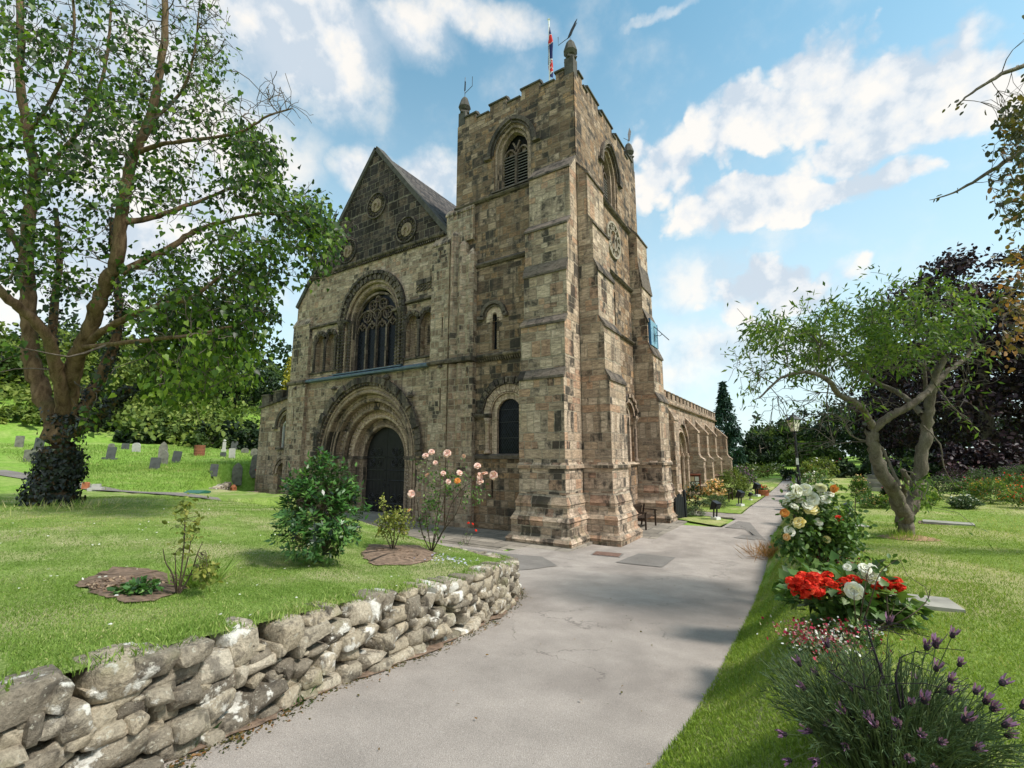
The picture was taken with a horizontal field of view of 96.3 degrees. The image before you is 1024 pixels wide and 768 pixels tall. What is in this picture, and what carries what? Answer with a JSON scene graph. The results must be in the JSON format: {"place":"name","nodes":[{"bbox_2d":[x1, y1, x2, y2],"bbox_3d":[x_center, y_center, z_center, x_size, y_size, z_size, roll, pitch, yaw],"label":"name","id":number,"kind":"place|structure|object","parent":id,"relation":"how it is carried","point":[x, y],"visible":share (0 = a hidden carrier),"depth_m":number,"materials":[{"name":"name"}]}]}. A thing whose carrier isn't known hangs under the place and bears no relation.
{"place":"outdoors","nodes":[
{"label":"outdoors","id":0,"kind":"place"},
{"bbox_2d":[0,470,219,500],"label":"grave path","id":1,"kind":"structure","parent":0,"point":[9,473],"depth_m":16.59,"materials":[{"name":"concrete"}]},
{"bbox_2d":[0,488,518,691],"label":"raised lawn","id":2,"kind":"structure","parent":0,"point":[264,499],"depth_m":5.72,"materials":[{"name":"green plant"}]},
{"bbox_2d":[1,494,175,515],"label":"grass tuft","id":3,"kind":"object","parent":2,"relation":"on","point":[76,505],"visible":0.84,"depth_m":9.43,"materials":[{"name":"green plant"}]},
{"bbox_2d":[75,566,186,601],"bbox_3d":[-3.552,1.845,4.309,1.851,0.104,0.834,-6,-10,32],"label":"soil bed","id":4,"kind":"object","parent":2,"relation":"on","point":[126,572],"visible":0.76,"depth_m":4.17,"materials":[{"name":"brown soil"}]},
{"bbox_2d":[106,575,163,595],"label":"plant","id":5,"kind":"object","parent":4,"relation":"on","point":[127,588],"visible":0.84,"depth_m":3.82,"materials":[{"name":"green plant"}]},
{"bbox_2d":[162,492,223,593],"bbox_3d":[-2.800,1.397,4.020,0.726,0.913,0.482,-6,-10,32],"label":"pruned rose","id":6,"kind":"object","parent":4,"relation":"on","point":[204,572],"visible":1,"depth_m":4.00,"materials":[{"name":"green plant"}]},
{"bbox_2d":[0,0,359,506],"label":"ivy clad tree","id":7,"kind":"object","parent":2,"relation":"on","point":[59,472],"visible":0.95,"depth_m":9.49,"materials":[{"name":"green plant"}]},
{"bbox_2d":[153,552,238,588],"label":"grass tuft","id":8,"kind":"object","parent":2,"relation":"on","point":[197,583],"visible":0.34,"depth_m":4.35,"materials":[{"name":"green plant"}]},
{"bbox_2d":[257,446,372,565],"bbox_3d":[-2.459,1.543,5.809,1.413,1.517,1.348,-6,-10,32],"label":"glossy bush","id":9,"kind":"object","parent":2,"relation":"on","point":[331,525],"visible":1,"depth_m":5.59,"materials":[{"name":"green plant"}]},
{"bbox_2d":[361,544,435,564],"bbox_3d":[-1.704,2.609,7.034,1.437,0.179,1.487,7,-11,-39],"label":"soil bed","id":10,"kind":"object","parent":2,"relation":"on","point":[378,556],"visible":0.98,"depth_m":6.79,"materials":[{"name":"brown soil"}]},
{"bbox_2d":[85,548,417,591],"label":"soil crumbs","id":11,"kind":"object","parent":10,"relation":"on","point":[105,580],"visible":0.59,"depth_m":4.11,"materials":[{"name":"brown soil"}]},
{"bbox_2d":[372,493,418,548],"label":"rose bush","id":12,"kind":"object","parent":10,"relation":"on","point":[392,524],"visible":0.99,"depth_m":7.18,"materials":[{"name":"green plant"}]},
{"bbox_2d":[407,449,497,550],"bbox_3d":[-0.973,1.980,7.742,1.522,1.736,1.073,0,-9,3],"label":"pink rose bush","id":13,"kind":"object","parent":2,"relation":"on","point":[493,475],"visible":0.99,"depth_m":7.69,"materials":[{"name":"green plant"}]},
{"bbox_2d":[349,518,592,551],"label":"pavement","id":14,"kind":"structure","parent":0,"point":[488,539],"depth_m":16.08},
{"bbox_2d":[0,374,957,695],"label":"ground","id":15,"kind":"structure","parent":0,"point":[8,434],"depth_m":27.54,"materials":[{"name":"green plant"}]},
{"bbox_2d":[0,405,43,425],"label":"bramble bush","id":16,"kind":"object","parent":15,"relation":"on","point":[29,413],"visible":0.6,"depth_m":35.02,"materials":[{"name":"green plant"}]},
{"bbox_2d":[0,335,47,384],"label":"woodland tree","id":17,"kind":"object","parent":15,"relation":"on","point":[19,363],"visible":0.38,"depth_m":41.58,"materials":[{"name":"green plant"}]},
{"bbox_2d":[0,321,93,387],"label":"woodland tree","id":18,"kind":"object","parent":15,"relation":"on","point":[65,342],"visible":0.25,"depth_m":43.83,"materials":[{"name":"green plant"}]},
{"bbox_2d":[44,345,136,402],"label":"woodland tree","id":19,"kind":"object","parent":15,"relation":"on","point":[121,371],"visible":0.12,"depth_m":40.77,"materials":[{"name":"green plant"}]},
{"bbox_2d":[58,320,181,377],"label":"woodland tree","id":20,"kind":"object","parent":15,"relation":"on","point":[102,339],"visible":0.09,"depth_m":52.41,"materials":[{"name":"green plant"}]},
{"bbox_2d":[0,442,252,491],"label":"churchyard grass","id":21,"kind":"structure","parent":15,"relation":"on","point":[140,469],"depth_m":23.79,"materials":[{"name":"green plant"}]},
{"bbox_2d":[0,371,260,446],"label":"bank undergrowth","id":22,"kind":"object","parent":15,"relation":"on","point":[19,396],"visible":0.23,"depth_m":40.49,"materials":[{"name":"green plant"}]},
{"bbox_2d":[112,430,166,443],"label":"bramble bush","id":23,"kind":"object","parent":15,"relation":"on","point":[117,437],"visible":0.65,"depth_m":36.67,"materials":[{"name":"green plant"}]},
{"bbox_2d":[120,409,192,443],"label":"bramble bush","id":24,"kind":"object","parent":15,"relation":"on","point":[166,430],"visible":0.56,"depth_m":38.33,"materials":[{"name":"green plant"}]},
{"bbox_2d":[116,335,228,405],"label":"woodland tree","id":25,"kind":"object","parent":15,"relation":"on","point":[135,367],"visible":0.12,"depth_m":49.19,"materials":[{"name":"green plant"}]},
{"bbox_2d":[156,410,230,440],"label":"bramble bush","id":26,"kind":"object","parent":15,"relation":"on","point":[192,416],"visible":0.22,"depth_m":41.99,"materials":[{"name":"green plant"}]},
{"bbox_2d":[153,356,254,404],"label":"woodland tree","id":27,"kind":"object","parent":15,"relation":"on","point":[237,386],"visible":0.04,"depth_m":56.37,"materials":[{"name":"green plant"}]},
{"bbox_2d":[177,430,239,448],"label":"bramble bush","id":28,"kind":"object","parent":15,"relation":"on","point":[197,438],"visible":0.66,"depth_m":37.74,"materials":[{"name":"green plant"}]},
{"bbox_2d":[191,420,251,443],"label":"bramble bush","id":29,"kind":"object","parent":15,"relation":"on","point":[201,428],"visible":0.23,"depth_m":39.65,"materials":[{"name":"green plant"}]},
{"bbox_2d":[231,463,242,484],"bbox_3d":[-16.785,5.498,28.000,0.536,1.358,0.140,3,-9,-21],"label":"gravestone","id":30,"kind":"object","parent":15,"relation":"on","point":[237,471],"visible":0.96,"depth_m":27.94,"materials":[{"name":"grey stone"}]},
{"bbox_2d":[215,419,259,450],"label":"bramble bush","id":31,"kind":"object","parent":15,"relation":"on","point":[251,426],"visible":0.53,"depth_m":38.95,"materials":[{"name":"green plant"}]},
{"bbox_2d":[205,359,283,407],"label":"woodland tree","id":32,"kind":"object","parent":15,"relation":"on","point":[272,382],"visible":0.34,"depth_m":60.97,"materials":[{"name":"green plant"}]},
{"bbox_2d":[0,546,520,767],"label":"dry stone wall","id":33,"kind":"structure","parent":15,"relation":"on","point":[152,708],"depth_m":2.93,"materials":[{"name":"grey stone"}]},
{"bbox_2d":[238,358,290,401],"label":"woodland tree","id":34,"kind":"object","parent":15,"relation":"on","point":[276,370],"visible":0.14,"depth_m":67.75,"materials":[{"name":"green plant"}]},
{"bbox_2d":[254,19,732,548],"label":"church","id":35,"kind":"structure","parent":15,"relation":"on","point":[496,315],"depth_m":20.12,"materials":[{"name":"stone"}]},
{"bbox_2d":[310,376,423,520],"bbox_3d":[-6.819,3.218,22.868,7.840,7.070,1.875,-6,-10,32],"label":"doorway","id":36,"kind":"structure","parent":35,"relation":"in","point":[349,426],"depth_m":23.58,"materials":[{"name":"stone"}]},
{"bbox_2d":[335,270,406,373],"bbox_3d":[-7.057,-3.217,23.432,5.020,5.180,0.760,-6,-10,32],"label":"window","id":37,"kind":"structure","parent":35,"relation":"in","point":[374,325],"depth_m":23.75,"materials":[{"name":"stone"}]},
{"bbox_2d":[365,427,387,511],"bbox_3d":[-7.028,4.403,23.793,1.512,4.328,0.128,-6,-10,32],"label":"door","id":38,"kind":"structure","parent":35,"relation":"in","point":[376,475],"depth_m":23.74,"materials":[{"name":"black wood"}]},
{"bbox_2d":[385,428,404,513],"bbox_3d":[-5.739,4.277,22.982,1.512,4.328,0.133,-6,-10,32],"label":"door","id":39,"kind":"structure","parent":35,"relation":"in","point":[395,462],"depth_m":23.02,"materials":[{"name":"black wood"}]},
{"bbox_2d":[473,376,518,458],"bbox_3d":[-0.178,1.318,18.134,3.040,3.270,0.450,-6,-10,32],"label":"window","id":40,"kind":"structure","parent":35,"relation":"in","point":[504,415],"depth_m":18.32,"materials":[{"name":"stone"}]},
{"bbox_2d":[483,114,540,194],"bbox_3d":[0.124,-9.954,19.934,2.840,3.319,0.750,-6,-10,32],"label":"window","id":41,"kind":"structure","parent":35,"relation":"in","point":[513,150],"depth_m":20.11,"materials":[{"name":"stone"}]},
{"bbox_2d":[547,18,552,79],"bbox_3d":[2.001,-15.238,23.475,0.315,8.130,0.160,-6,-10,32],"label":"flagpole","id":42,"kind":"object","parent":35,"relation":"on","point":[550,53],"visible":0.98,"depth_m":23.76,"materials":[{"name":"white paint"}]},
{"bbox_2d":[598,140,622,216],"bbox_3d":[4.367,-9.708,21.515,0.750,3.319,2.840,-6,-10,32],"label":"window","id":43,"kind":"structure","parent":35,"relation":"in","point":[604,157],"depth_m":22.01,"materials":[{"name":"stone"}]},
{"bbox_2d":[626,394,638,460],"bbox_3d":[5.256,1.981,20.804,0.520,3.080,2.060,-6,-10,32],"label":"window","id":44,"kind":"structure","parent":35,"relation":"in","point":[631,400],"depth_m":21.21,"materials":[{"name":"stone"}]},
{"bbox_2d":[648,318,668,348],"bbox_3d":[7.261,-2.482,22.428,0.790,1.320,1.280,-6,-10,32],"label":"sundial","id":45,"kind":"object","parent":35,"relation":"attached to","point":[653,330],"visible":1,"depth_m":22.44,"materials":[{"name":"blue metal"}]},
{"bbox_2d":[2,307,1023,461],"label":"wood","id":46,"kind":"object","parent":15,"relation":"on","point":[277,349],"visible":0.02,"depth_m":79.65,"materials":[{"name":"green plant"}]},
{"bbox_2d":[674,489,686,517],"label":"side gate","id":47,"kind":"structure","parent":15,"relation":"on","point":[680,506],"depth_m":21.45,"materials":[{"name":"black metal"}]},
{"bbox_2d":[685,481,706,508],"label":"dark rose bush","id":48,"kind":"object","parent":15,"relation":"on","point":[691,489],"visible":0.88,"depth_m":24.02,"materials":[{"name":"green plant"}]},
{"bbox_2d":[713,381,749,467],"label":"cypress","id":49,"kind":"object","parent":15,"relation":"on","point":[723,410],"visible":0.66,"depth_m":54.01,"materials":[{"name":"green plant"}]},
{"bbox_2d":[735,537,780,561],"bbox_3d":[7.766,4.956,13.185,2.730,1.056,2.543,-2,-9,11],"label":"sedge fringe","id":50,"kind":"object","parent":15,"relation":"on","point":[769,552],"visible":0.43,"depth_m":13.36,"materials":[{"name":"brown plant"}]},
{"bbox_2d":[731,432,790,466],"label":"tree","id":51,"kind":"object","parent":15,"relation":"on","point":[762,455],"visible":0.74,"depth_m":54.93,"materials":[{"name":"green plant"}]},
{"bbox_2d":[744,418,828,465],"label":"tree","id":52,"kind":"object","parent":15,"relation":"on","point":[769,432],"visible":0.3,"depth_m":61.06,"materials":[{"name":"green plant"}]},
{"bbox_2d":[779,440,846,468],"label":"tree","id":53,"kind":"object","parent":15,"relation":"on","point":[830,452],"visible":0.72,"depth_m":46.67,"materials":[{"name":"green plant"}]},
{"bbox_2d":[772,406,884,460],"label":"tree","id":54,"kind":"object","parent":15,"relation":"on","point":[813,433],"visible":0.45,"depth_m":57.66,"materials":[{"name":"green plant"}]},
{"bbox_2d":[848,474,871,502],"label":"border plant","id":55,"kind":"object","parent":15,"relation":"on","point":[859,482],"visible":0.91,"depth_m":14.83,"materials":[{"name":"green plant"}]},
{"bbox_2d":[810,389,918,460],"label":"tree","id":56,"kind":"object","parent":15,"relation":"on","point":[844,445],"visible":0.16,"depth_m":65.63,"materials":[{"name":"green plant"}]},
{"bbox_2d":[849,379,953,459],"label":"tree","id":57,"kind":"object","parent":15,"relation":"on","point":[904,450],"visible":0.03,"depth_m":57.53,"materials":[{"name":"green plant"}]},
{"bbox_2d":[848,337,998,459],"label":"copper beech","id":58,"kind":"object","parent":15,"relation":"on","point":[886,431],"visible":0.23,"depth_m":44.04,"materials":[{"name":"purple plant"}]},
{"bbox_2d":[841,241,1023,453],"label":"copper beech","id":59,"kind":"object","parent":15,"relation":"on","point":[984,422],"visible":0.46,"depth_m":32.81,"materials":[{"name":"purple plant"}]},
{"bbox_2d":[963,466,1005,491],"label":"border plant","id":60,"kind":"object","parent":15,"relation":"on","point":[978,475],"visible":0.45,"depth_m":18.83,"materials":[{"name":"green plant"}]},
{"bbox_2d":[954,288,1023,445],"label":"copper beech","id":61,"kind":"object","parent":15,"relation":"on","point":[1010,380],"visible":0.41,"depth_m":31.55,"materials":[{"name":"purple plant"}]},
{"bbox_2d":[164,476,796,767],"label":"path","id":62,"kind":"structure","parent":0,"point":[538,674],"depth_m":4.14,"materials":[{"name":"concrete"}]},
{"bbox_2d":[164,592,520,760],"bbox_3d":[-1.761,2.506,4.074,2.670,1.145,12.499,-1,-9,9],"label":"path edge grit","id":63,"kind":"object","parent":62,"relation":"on","point":[258,722],"visible":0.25,"depth_m":3.95,"materials":[{"name":"brown soil"}]},
{"bbox_2d":[164,588,530,767],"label":"wall foot litter","id":64,"kind":"object","parent":62,"relation":"on","point":[170,765],"depth_m":3.13,"materials":[{"name":"brown plant"}]},
{"bbox_2d":[447,546,556,569],"bbox_3d":[-3.328,4.845,13.841,10.314,0.206,2.388,-6,-10,32],"label":"asphalt strip","id":65,"kind":"object","parent":62,"relation":"on","point":[526,562],"visible":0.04,"depth_m":11.83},
{"bbox_2d":[618,553,674,566],"bbox_3d":[3.763,4.855,12.674,1.212,0.083,1.805,-6,-10,32],"label":"asphalt patch","id":66,"kind":"object","parent":62,"relation":"on","point":[649,560],"visible":1,"depth_m":12.57,"materials":[{"name":"grey asphalt"}]},
{"bbox_2d":[725,521,764,539],"bbox_3d":[9.193,5.836,18.423,1.152,0.043,4.890,-3,-9,21],"label":"asphalt strip","id":67,"kind":"object","parent":62,"relation":"on","point":[748,527],"visible":1,"depth_m":18.88,"materials":[{"name":"grey asphalt"}]},
{"bbox_2d":[0,0,1023,455],"label":"sky","id":68,"kind":"structure","parent":0,"point":[780,147],"materials":[{"name":"blue"}]},
{"bbox_2d":[638,520,687,538],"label":"pavement","id":69,"kind":"structure","parent":0,"point":[652,531],"depth_m":18.87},
{"bbox_2d":[633,503,656,529],"bbox_3d":[5.472,5.477,19.043,0.706,0.918,1.490,-6,-10,32],"label":"bench","id":70,"kind":"object","parent":69,"relation":"on","point":[644,516],"visible":0.68,"depth_m":19.30,"materials":[{"name":"brown wood"}]},
{"bbox_2d":[679,515,729,525],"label":"lawn","id":71,"kind":"structure","parent":0,"point":[705,519],"depth_m":20.64,"materials":[{"name":"green plant"}]},
{"bbox_2d":[686,478,782,513],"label":"lawn","id":72,"kind":"structure","parent":0,"point":[771,483],"depth_m":26.88,"materials":[{"name":"green plant"}]},
{"bbox_2d":[702,478,728,500],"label":"peach rose bush","id":73,"kind":"object","parent":72,"relation":"on","point":[714,487],"visible":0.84,"depth_m":25.82,"materials":[{"name":"orange plant"}]},
{"bbox_2d":[719,466,751,498],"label":"clipped bush","id":74,"kind":"object","parent":72,"relation":"on","point":[727,478],"visible":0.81,"depth_m":27.87,"materials":[{"name":"green plant"}]},
{"bbox_2d":[731,464,757,492],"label":"mauve shrub","id":75,"kind":"object","parent":72,"relation":"on","point":[744,471],"visible":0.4,"depth_m":29.35,"materials":[{"name":"green plant"}]},
{"bbox_2d":[652,472,1023,767],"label":"lawn","id":76,"kind":"structure","parent":0,"point":[845,482],"depth_m":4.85,"materials":[{"name":"green plant"}]},
{"bbox_2d":[785,413,803,484],"bbox_3d":[15.055,3.687,24.239,0.607,4.339,0.770,3,-9,-20],"label":"lamp post","id":77,"kind":"object","parent":76,"relation":"on","point":[793,428],"visible":0.59,"depth_m":24.28,"materials":[{"name":"black metal"}]},
{"bbox_2d":[793,461,821,481],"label":"shrub","id":78,"kind":"object","parent":76,"relation":"on","point":[807,466],"visible":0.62,"depth_m":27.61,"materials":[{"name":"green plant"}]},
{"bbox_2d":[757,615,883,663],"bbox_3d":[2.284,1.933,3.419,0.751,0.257,0.847,1,-9,-8],"label":"bedding plant","id":79,"kind":"object","parent":76,"relation":"on","point":[810,644],"visible":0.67,"depth_m":3.37,"materials":[{"name":"pink plant"}]},
{"bbox_2d":[801,455,839,477],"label":"shrub","id":80,"kind":"object","parent":76,"relation":"on","point":[814,461],"visible":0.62,"depth_m":29.58,"materials":[{"name":"green plant"}]},
{"bbox_2d":[768,466,877,567],"bbox_3d":[3.817,1.700,5.636,1.515,1.360,0.940,1,-9,-5],"label":"white rose bush","id":81,"kind":"object","parent":76,"relation":"on","point":[820,534],"visible":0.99,"depth_m":5.43,"materials":[{"name":"green plant"}]},
{"bbox_2d":[771,550,933,632],"bbox_3d":[2.843,1.806,3.989,1.198,0.646,1.021,0,-9,2],"label":"geranium clump","id":82,"kind":"object","parent":76,"relation":"on","point":[814,585],"visible":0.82,"depth_m":3.73,"materials":[{"name":"green plant"}]},
{"bbox_2d":[805,616,901,652],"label":"bedding plant","id":83,"kind":"object","parent":76,"relation":"on","point":[849,625],"visible":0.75,"depth_m":3.43,"materials":[{"name":"pink plant"}]},
{"bbox_2d":[830,455,907,478],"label":"dark bush","id":84,"kind":"object","parent":76,"relation":"on","point":[847,469],"visible":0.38,"depth_m":30.12,"materials":[{"name":"green plant"}]},
{"bbox_2d":[857,421,882,491],"bbox_3d":[15.798,3.135,19.995,1.240,3.384,1.240,7,-11,-37],"label":"stone cross","id":85,"kind":"object","parent":76,"relation":"on","point":[874,483],"visible":0.18,"depth_m":19.62,"materials":[{"name":"stone"}]},
{"bbox_2d":[720,264,1022,548],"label":"spreading tree","id":86,"kind":"object","parent":76,"relation":"on","point":[905,503],"visible":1,"depth_m":7.65,"materials":[{"name":"green plant"}]},
{"bbox_2d":[856,491,890,508],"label":"border plant","id":87,"kind":"object","parent":76,"relation":"on","point":[872,500],"visible":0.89,"depth_m":12.75,"materials":[{"name":"green plant"}]},
{"bbox_2d":[842,553,932,630],"bbox_3d":[3.061,1.688,3.721,0.515,0.679,1.203,-8,-12,40],"label":"white rose","id":88,"kind":"object","parent":76,"relation":"on","point":[870,574],"visible":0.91,"depth_m":3.55,"materials":[{"name":"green plant"}]},
{"bbox_2d":[755,612,1023,767],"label":"lavender bush","id":89,"kind":"object","parent":76,"relation":"on","point":[902,728],"visible":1,"depth_m":2.04,"materials":[{"name":"green plant"}]},
{"bbox_2d":[870,527,939,541],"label":"grass tuft","id":90,"kind":"object","parent":76,"relation":"on","point":[895,535],"visible":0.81,"depth_m":7.85,"materials":[{"name":"green plant"}]},
{"bbox_2d":[860,448,963,480],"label":"dark bush","id":91,"kind":"object","parent":76,"relation":"on","point":[865,465],"visible":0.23,"depth_m":26.79,"materials":[{"name":"green plant"}]},
{"bbox_2d":[889,593,965,612],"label":"ledger slab","id":92,"kind":"structure","parent":76,"relation":"on","point":[935,603],"depth_m":4.22,"materials":[{"name":"stone"}]},
{"bbox_2d":[888,441,1001,479],"bbox_3d":[25.650,4.627,27.141,5.043,2.449,4.899,0,-9,-1],"label":"dark bush","id":93,"kind":"object","parent":76,"relation":"on","point":[952,447],"visible":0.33,"depth_m":26.27,"materials":[{"name":"green plant"}]},
{"bbox_2d":[918,519,974,525],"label":"ledger slab","id":94,"kind":"structure","parent":76,"relation":"on","point":[934,522],"depth_m":9.69,"materials":[{"name":"stone"}]},
{"bbox_2d":[925,474,968,497],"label":"border plant","id":95,"kind":"object","parent":76,"relation":"on","point":[946,490],"visible":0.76,"depth_m":16.31,"materials":[{"name":"green plant"}]},
{"bbox_2d":[935,464,970,484],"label":"border plant","id":96,"kind":"object","parent":76,"relation":"on","point":[953,470],"visible":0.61,"depth_m":21.98,"materials":[{"name":"green plant"}]},
{"bbox_2d":[943,493,985,508],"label":"border plant","id":97,"kind":"object","parent":76,"relation":"on","point":[966,502],"visible":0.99,"depth_m":12.55,"materials":[{"name":"green plant"}]},
{"bbox_2d":[952,476,995,497],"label":"border plant","id":98,"kind":"object","parent":76,"relation":"on","point":[962,487],"visible":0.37,"depth_m":15.74,"materials":[{"name":"green plant"}]},
{"bbox_2d":[930,439,1023,480],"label":"dark bush","id":99,"kind":"object","parent":76,"relation":"on","point":[967,460],"visible":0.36,"depth_m":25.03,"materials":[{"name":"green plant"}]},
{"bbox_2d":[931,15,1023,373],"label":"overhanging tree","id":100,"kind":"object","parent":76,"relation":"on","point":[1011,121],"visible":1,"depth_m":6.09,"materials":[{"name":"green plant"}]},
{"bbox_2d":[966,477,1020,504],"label":"border plant","id":101,"kind":"object","parent":76,"relation":"on","point":[986,485],"visible":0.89,"depth_m":13.87,"materials":[{"name":"green plant"}]},
{"bbox_2d":[967,440,1023,481],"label":"dark bush","id":102,"kind":"object","parent":76,"relation":"on","point":[1004,463],"visible":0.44,"depth_m":24.83,"materials":[{"name":"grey plant"}]},
{"bbox_2d":[993,470,1023,499],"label":"border plant","id":103,"kind":"object","parent":76,"relation":"on","point":[1016,478],"visible":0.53,"depth_m":14.52,"materials":[{"name":"green plant"}]},
{"bbox_2d":[995,463,1023,484],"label":"border plant","id":104,"kind":"object","parent":76,"relation":"on","point":[1005,468],"visible":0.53,"depth_m":20.27,"materials":[{"name":"green plant"}]},
{"bbox_2d":[1002,482,1023,507],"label":"border plant","id":105,"kind":"object","parent":76,"relation":"on","point":[1015,496],"visible":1,"depth_m":12.75,"materials":[{"name":"green plant"}]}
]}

